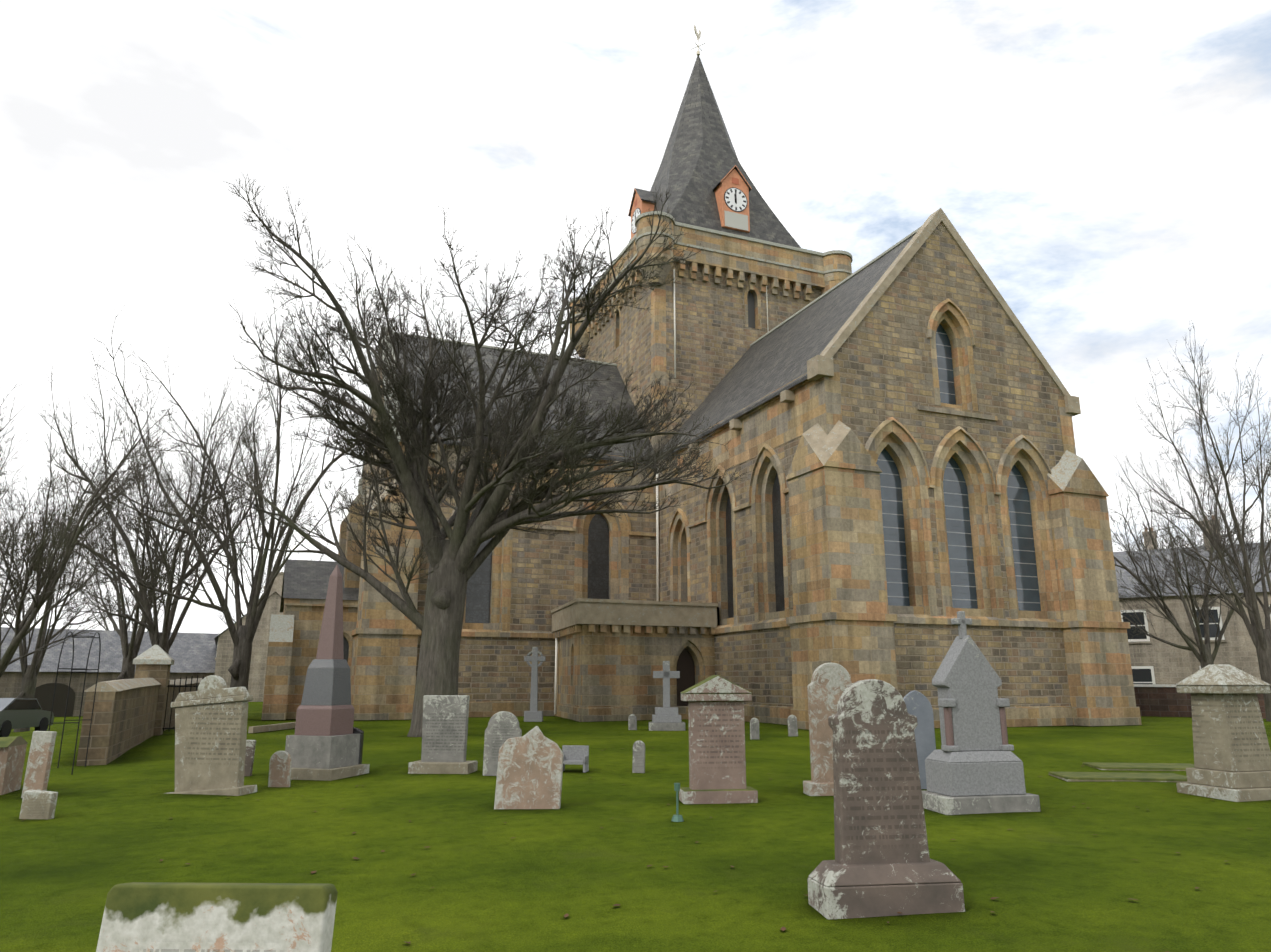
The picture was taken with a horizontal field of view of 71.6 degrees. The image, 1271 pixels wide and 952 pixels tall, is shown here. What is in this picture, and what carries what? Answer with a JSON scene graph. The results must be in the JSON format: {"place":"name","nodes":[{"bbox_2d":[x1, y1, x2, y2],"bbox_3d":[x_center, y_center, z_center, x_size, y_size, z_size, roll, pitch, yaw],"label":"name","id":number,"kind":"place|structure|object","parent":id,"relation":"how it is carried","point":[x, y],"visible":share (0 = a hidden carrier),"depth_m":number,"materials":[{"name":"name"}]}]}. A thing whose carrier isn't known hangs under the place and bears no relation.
{"place":"outdoors","nodes":[
{"label":"outdoors","id":0,"kind":"place"},
{"bbox_2d":[0,702,1270,951],"bbox_3d":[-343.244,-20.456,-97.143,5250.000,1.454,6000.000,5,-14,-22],"label":"lawn","id":1,"kind":"structure","parent":0,"point":[1054,874],"depth_m":8.23,"materials":[{"name":"green plant"}]},
{"bbox_2d":[0,388,28,552],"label":"bare tree","id":2,"kind":"object","parent":1,"relation":"on","point":[8,445],"visible":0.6,"depth_m":33.00,"materials":[{"name":"brown plant"}]},
{"bbox_2d":[0,698,53,736],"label":"car","id":3,"kind":"object","parent":1,"relation":"on","point":[15,713],"visible":0.88,"depth_m":33.40,"materials":[{"name":"grey paint"}]},
{"bbox_2d":[19,790,57,818],"bbox_3d":[-6.895,3.857,10.168,0.386,0.444,0.119,-1,-13,4],"label":"grave marker","id":4,"kind":"object","parent":1,"relation":"on","point":[38,804],"visible":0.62,"depth_m":10.13,"materials":[{"name":"stone"}]},
{"bbox_2d":[0,474,76,625],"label":"tree","id":5,"kind":"object","parent":1,"relation":"on","point":[20,562],"visible":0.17,"depth_m":64.20,"materials":[{"name":"brown plant"}]},
{"bbox_2d":[21,731,56,797],"bbox_3d":[-7.988,3.919,11.789,0.318,0.976,0.103,-2,-13,8],"label":"grave marker","id":6,"kind":"object","parent":1,"relation":"on","point":[39,762],"visible":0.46,"depth_m":11.78,"materials":[{"name":"stone"}]},
{"bbox_2d":[0,433,126,731],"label":"bare tree","id":7,"kind":"object","parent":1,"relation":"on","point":[29,678],"visible":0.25,"depth_m":42.33,"materials":[{"name":"brown plant"}]},
{"bbox_2d":[0,372,183,677],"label":"bare tree","id":8,"kind":"object","parent":1,"relation":"on","point":[23,629],"visible":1,"depth_m":27.35,"materials":[{"name":"brown plant"}]},
{"bbox_2d":[0,627,217,716],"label":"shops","id":9,"kind":"structure","parent":1,"relation":"on","point":[193,655],"depth_m":60.34,"materials":[{"name":"grey stone"}]},
{"bbox_2d":[48,631,203,774],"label":"metal gate","id":10,"kind":"structure","parent":1,"relation":"on","point":[168,686],"depth_m":15.15,"materials":[{"name":"black metal"}]},
{"bbox_2d":[53,515,211,631],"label":"tree","id":11,"kind":"object","parent":1,"relation":"on","point":[129,611],"visible":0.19,"depth_m":72.58,"materials":[{"name":"brown plant"}]},
{"bbox_2d":[37,412,231,679],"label":"bare tree","id":12,"kind":"object","parent":1,"relation":"on","point":[130,650],"visible":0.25,"depth_m":40.28,"materials":[{"name":"brown plant"}]},
{"bbox_2d":[0,645,295,794],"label":"churchyard wall","id":13,"kind":"structure","parent":1,"relation":"on","point":[128,714],"depth_m":16.96,"materials":[{"name":"stone"}]},
{"bbox_2d":[36,342,290,654],"bbox_3d":[-19.693,2.381,37.972,10.138,16.293,8.114,-3,-13,13],"label":"bare tree","id":14,"kind":"object","parent":1,"relation":"on","point":[163,641],"visible":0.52,"depth_m":36.41,"materials":[{"name":"brown plant"}]},
{"bbox_2d":[167,675,256,795],"bbox_3d":[-5.932,3.686,12.340,1.333,1.746,0.400,-3,-13,13],"label":"gravestone","id":15,"kind":"object","parent":1,"relation":"on","point":[211,715],"visible":0.9,"depth_m":12.27,"materials":[{"name":"stone"}]},
{"bbox_2d":[96,882,337,951],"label":"grave","id":16,"kind":"object","parent":1,"relation":"on","point":[208,917],"visible":1,"depth_m":3.35,"materials":[{"name":"stone"}]},
{"bbox_2d":[62,279,414,690],"bbox_3d":[-14.054,1.090,32.518,10.445,16.437,10.503,-2,-13,7],"label":"bare tree","id":17,"kind":"object","parent":1,"relation":"on","point":[242,636],"visible":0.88,"depth_m":32.49,"materials":[{"name":"brown plant"}]},
{"bbox_2d":[214,572,283,701],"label":"west gable","id":18,"kind":"structure","parent":1,"relation":"on","point":[224,656],"depth_m":58.97,"materials":[{"name":"stone"}]},
{"bbox_2d":[244,740,255,775],"bbox_3d":[-6.196,4.554,14.040,0.228,0.678,0.095,1,-13,-5],"label":"grave marker","id":19,"kind":"object","parent":1,"relation":"on","point":[250,752],"visible":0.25,"depth_m":14.03,"materials":[{"name":"grey stone"}]},
{"bbox_2d":[208,512,340,623],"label":"tree","id":20,"kind":"object","parent":1,"relation":"on","point":[250,584],"visible":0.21,"depth_m":80.43,"materials":[{"name":"brown plant"}]},
{"bbox_2d":[268,751,290,786],"bbox_3d":[-5.155,4.312,12.781,0.326,0.629,0.118,-1,-13,3],"label":"grave marker","id":21,"kind":"object","parent":1,"relation":"on","point":[280,769],"visible":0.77,"depth_m":12.76,"materials":[{"name":"stone"}]},
{"bbox_2d":[283,605,357,703],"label":"church walls","id":22,"kind":"structure","parent":1,"relation":"on","point":[307,626],"depth_m":32.55,"materials":[{"name":"stone"}]},
{"bbox_2d":[285,565,369,780],"bbox_3d":[-5.001,3.148,14.380,1.100,3.420,1.000,-4,-14,17],"label":"obelisk monument","id":23,"kind":"object","parent":1,"relation":"on","point":[323,743],"visible":0.94,"depth_m":14.04,"materials":[{"name":"grey stone"}]},
{"bbox_2d":[353,727,363,763],"bbox_3d":[-4.718,4.506,14.439,0.640,0.760,0.300,-3,-13,11],"label":"black granite grave","id":24,"kind":"object","parent":1,"relation":"on","point":[358,731],"visible":0.25,"depth_m":14.41,"materials":[{"name":"grey stone"}]},
{"bbox_2d":[408,695,476,773],"bbox_3d":[-3.136,4.290,14.480,1.000,1.330,0.500,-2,-13,7],"label":"grey grave","id":25,"kind":"object","parent":1,"relation":"on","point":[444,732],"visible":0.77,"depth_m":14.42,"materials":[{"name":"stone"}]},
{"bbox_2d":[200,174,753,736],"bbox_3d":[-4.186,-0.921,24.567,13.805,16.241,13.161,5,-14,-22],"label":"tree","id":26,"kind":"object","parent":1,"relation":"on","point":[518,454],"visible":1,"depth_m":22.83,"materials":[{"name":"brown plant"}]},
{"bbox_2d":[483,711,521,775],"bbox_3d":[-2.117,4.318,14.044,0.580,1.103,0.176,-1,-13,5],"label":"gravestone","id":27,"kind":"object","parent":1,"relation":"on","point":[501,728],"visible":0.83,"depth_m":14.04,"materials":[{"name":"stone"}]},
{"bbox_2d":[362,352,655,701],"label":"church walls","id":28,"kind":"structure","parent":1,"relation":"on","point":[500,668],"depth_m":34.75,"materials":[{"name":"stone"}]},
{"bbox_2d":[494,726,563,808],"bbox_3d":[-1.311,3.669,10.905,0.826,1.108,0.249,0,-13,2],"label":"gravestone","id":29,"kind":"object","parent":1,"relation":"on","point":[530,769],"visible":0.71,"depth_m":10.84,"materials":[{"name":"stone"}]},
{"bbox_2d":[524,647,545,721],"bbox_3d":[-3.402,7.005,29.655,0.720,2.450,0.400,0,-13,0],"label":"celtic cross","id":30,"kind":"object","parent":1,"relation":"on","point":[533,714],"visible":0.96,"depth_m":29.57,"materials":[{"name":"grey stone"}]},
{"bbox_2d":[562,745,588,771],"bbox_3d":[-1.006,4.620,14.404,0.440,0.400,0.240,-2,-13,9],"label":"memorial bench","id":31,"kind":"object","parent":1,"relation":"on","point":[576,754],"visible":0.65,"depth_m":14.48,"materials":[{"name":"grey stone"}]},
{"bbox_2d":[628,714,636,729],"bbox_3d":[-0.081,6.937,24.617,0.233,0.541,0.076,3,-13,-11],"label":"grave marker","id":32,"kind":"object","parent":1,"relation":"on","point":[632,721],"visible":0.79,"depth_m":24.60,"materials":[{"name":"grey stone"}]},
{"bbox_2d":[23,741,1249,951],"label":"fallen leaves","id":33,"kind":"object","parent":1,"relation":"on","point":[651,865],"visible":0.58,"depth_m":7.53,"materials":[{"name":"brown plant"}]},
{"bbox_2d":[557,607,718,707],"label":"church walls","id":34,"kind":"structure","parent":1,"relation":"on","point":[597,668],"depth_m":30.33,"materials":[{"name":"stone"}]},
{"bbox_2d":[632,741,644,772],"bbox_3d":[0.054,4.647,14.399,0.208,0.622,0.093,-2,-13,11],"label":"grave marker","id":35,"kind":"object","parent":1,"relation":"on","point":[638,765],"visible":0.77,"depth_m":14.38,"materials":[{"name":"grey stone"}]},
{"bbox_2d":[649,661,684,730],"bbox_3d":[0.872,6.172,24.793,1.000,1.900,0.700,0,-13,0],"label":"cross monument","id":36,"kind":"object","parent":1,"relation":"on","point":[666,717],"visible":0.96,"depth_m":24.48,"materials":[{"name":"grey stone"}]},
{"bbox_2d":[671,783,683,821],"bbox_3d":[0.468,3.642,9.847,0.130,0.400,0.130,5,-14,-22],"label":"water tap","id":37,"kind":"object","parent":1,"relation":"on","point":[677,817],"visible":1,"depth_m":9.82,"materials":[{"name":"green metal"}]},
{"bbox_2d":[261,215,1141,729],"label":"church trim","id":38,"kind":"structure","parent":1,"relation":"on","point":[843,617],"depth_m":28.62,"materials":[{"name":"beige stone"}]},
{"bbox_2d":[629,54,800,247],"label":"spire","id":39,"kind":"structure","parent":38,"relation":"on","point":[699,161],"depth_m":45.79,"materials":[{"name":"grey stone"}]},
{"bbox_2d":[628,165,751,239],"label":"clock dormers","id":40,"kind":"object","parent":39,"relation":"attached to","point":[732,189],"visible":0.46,"depth_m":44.25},
{"bbox_2d":[693,25,704,54],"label":"weather vane","id":41,"kind":"object","parent":39,"relation":"on","point":[698,38],"visible":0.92,"depth_m":50.22,"materials":[{"name":"gold metal"}]},
{"bbox_2d":[679,675,757,803],"bbox_3d":[1.068,3.492,11.567,0.960,1.717,0.400,1,-13,-6],"label":"gravestone","id":42,"kind":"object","parent":1,"relation":"on","point":[717,766],"depth_m":11.48,"materials":[{"name":"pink stone"}]},
{"bbox_2d":[750,718,758,738],"bbox_3d":[2.863,6.128,21.176,0.222,0.622,0.100,2,-13,-8],"label":"grave marker","id":43,"kind":"object","parent":1,"relation":"on","point":[754,728],"visible":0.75,"depth_m":21.15,"materials":[{"name":"grey stone"}]},
{"bbox_2d":[787,715,797,735],"bbox_3d":[3.958,6.343,22.176,0.258,0.644,0.086,2,-13,-11],"label":"grave marker","id":44,"kind":"object","parent":1,"relation":"on","point":[792,725],"visible":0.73,"depth_m":22.15,"materials":[{"name":"grey stone"}]},
{"bbox_2d":[803,663,851,795],"bbox_3d":[2.741,3.536,12.186,0.840,1.870,0.340,1,-13,-5],"label":"gravestone","id":45,"kind":"object","parent":1,"relation":"on","point":[829,684],"visible":0.65,"depth_m":12.14,"materials":[{"name":"stone"}]},
{"bbox_2d":[655,222,1070,707],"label":"church walls","id":46,"kind":"structure","parent":1,"relation":"on","point":[882,357],"depth_m":28.33,"materials":[{"name":"stone"}]},
{"bbox_2d":[280,227,920,611],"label":"church roof slates","id":47,"kind":"object","parent":46,"relation":"on","point":[780,355],"visible":0.25,"depth_m":35.29,"materials":[{"name":"grey stone"}]},
{"bbox_2d":[358,208,1080,492],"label":"church gable copings","id":48,"kind":"object","parent":46,"relation":"on","point":[820,366],"visible":0.25,"depth_m":29.88,"materials":[{"name":"beige stone"}]},
{"bbox_2d":[807,679,964,918],"bbox_3d":[1.767,2.344,6.394,1.000,1.696,0.407,2,-13,-8],"label":"gravestone","id":49,"kind":"object","parent":1,"relation":"on","point":[882,864],"visible":0.9,"depth_m":6.30,"materials":[{"name":"stone"}]},
{"bbox_2d":[903,690,935,788],"bbox_3d":[4.116,3.892,12.828,0.500,1.497,0.070,1,-13,-4],"label":"gravestone","id":50,"kind":"object","parent":1,"relation":"on","point":[918,706],"visible":0.44,"depth_m":12.85,"materials":[{"name":"grey stone"}]},
{"bbox_2d":[922,611,1040,814],"bbox_3d":[4.161,2.949,10.990,1.240,2.500,0.720,3,-13,-12],"label":"grave monument","id":51,"kind":"object","parent":1,"relation":"on","point":[974,764],"visible":0.98,"depth_m":10.75,"materials":[{"name":"grey stone"}]},
{"bbox_2d":[1049,772,1186,781],"bbox_3d":[7.580,4.763,13.722,1.900,0.200,0.900,-2,-13,7],"label":"grave ledger","id":52,"kind":"object","parent":1,"relation":"on","point":[1110,776],"visible":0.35,"depth_m":13.55,"materials":[{"name":"beige stone"}]},
{"bbox_2d":[1083,762,1194,770],"bbox_3d":[8.810,5.082,15.167,1.800,0.200,0.900,-2,-13,7],"label":"grave ledger","id":53,"kind":"object","parent":1,"relation":"on","point":[1148,766],"visible":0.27,"depth_m":14.96,"materials":[{"name":"beige stone"}]},
{"bbox_2d":[1109,449,1242,550],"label":"tree","id":54,"kind":"object","parent":1,"relation":"on","point":[1153,542],"visible":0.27,"depth_m":51.81,"materials":[{"name":"brown plant"}]},
{"bbox_2d":[1108,434,1270,668],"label":"bare tree","id":55,"kind":"object","parent":1,"relation":"on","point":[1205,657],"visible":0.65,"depth_m":40.40,"materials":[{"name":"brown plant"}]},
{"bbox_2d":[1113,517,1270,683],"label":"house row","id":56,"kind":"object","parent":1,"relation":"on","point":[1154,661],"visible":0.1,"depth_m":45.35,"materials":[{"name":"stone"}]},
{"bbox_2d":[1121,320,1270,720],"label":"bare tree","id":57,"kind":"object","parent":1,"relation":"on","point":[1260,636],"visible":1,"depth_m":31.10,"materials":[{"name":"brown plant"}]},
{"bbox_2d":[1134,684,1265,718],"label":"churchyard wall","id":58,"kind":"structure","parent":1,"relation":"on","point":[1160,700],"depth_m":33.58,"materials":[{"name":"red stone"}]},
{"bbox_2d":[1175,664,1270,801],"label":"gravestone","id":59,"kind":"object","parent":1,"relation":"on","point":[1232,756],"visible":0.92,"depth_m":11.84,"materials":[{"name":"stone"}]},
{"bbox_2d":[0,0,1270,633],"label":"sky","id":60,"kind":"structure","parent":0,"point":[1106,164],"materials":[{"name":"white"}]},
{"bbox_2d":[588,262,820,443],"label":"church walls","id":61,"kind":"structure","parent":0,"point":[715,337],"depth_m":40.88,"materials":[{"name":"stone"}]},
{"bbox_2d":[554,269,768,713],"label":"drainpipes","id":62,"kind":"object","parent":61,"relation":"attached to","point":[556,639],"visible":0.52,"depth_m":36.79,"materials":[{"name":"grey metal"}]},
{"bbox_2d":[1142,527,1157,549],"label":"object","id":63,"kind":"structure","parent":0,"point":[1149,545],"depth_m":63.98,"materials":[{"name":"stone"}]}
]}

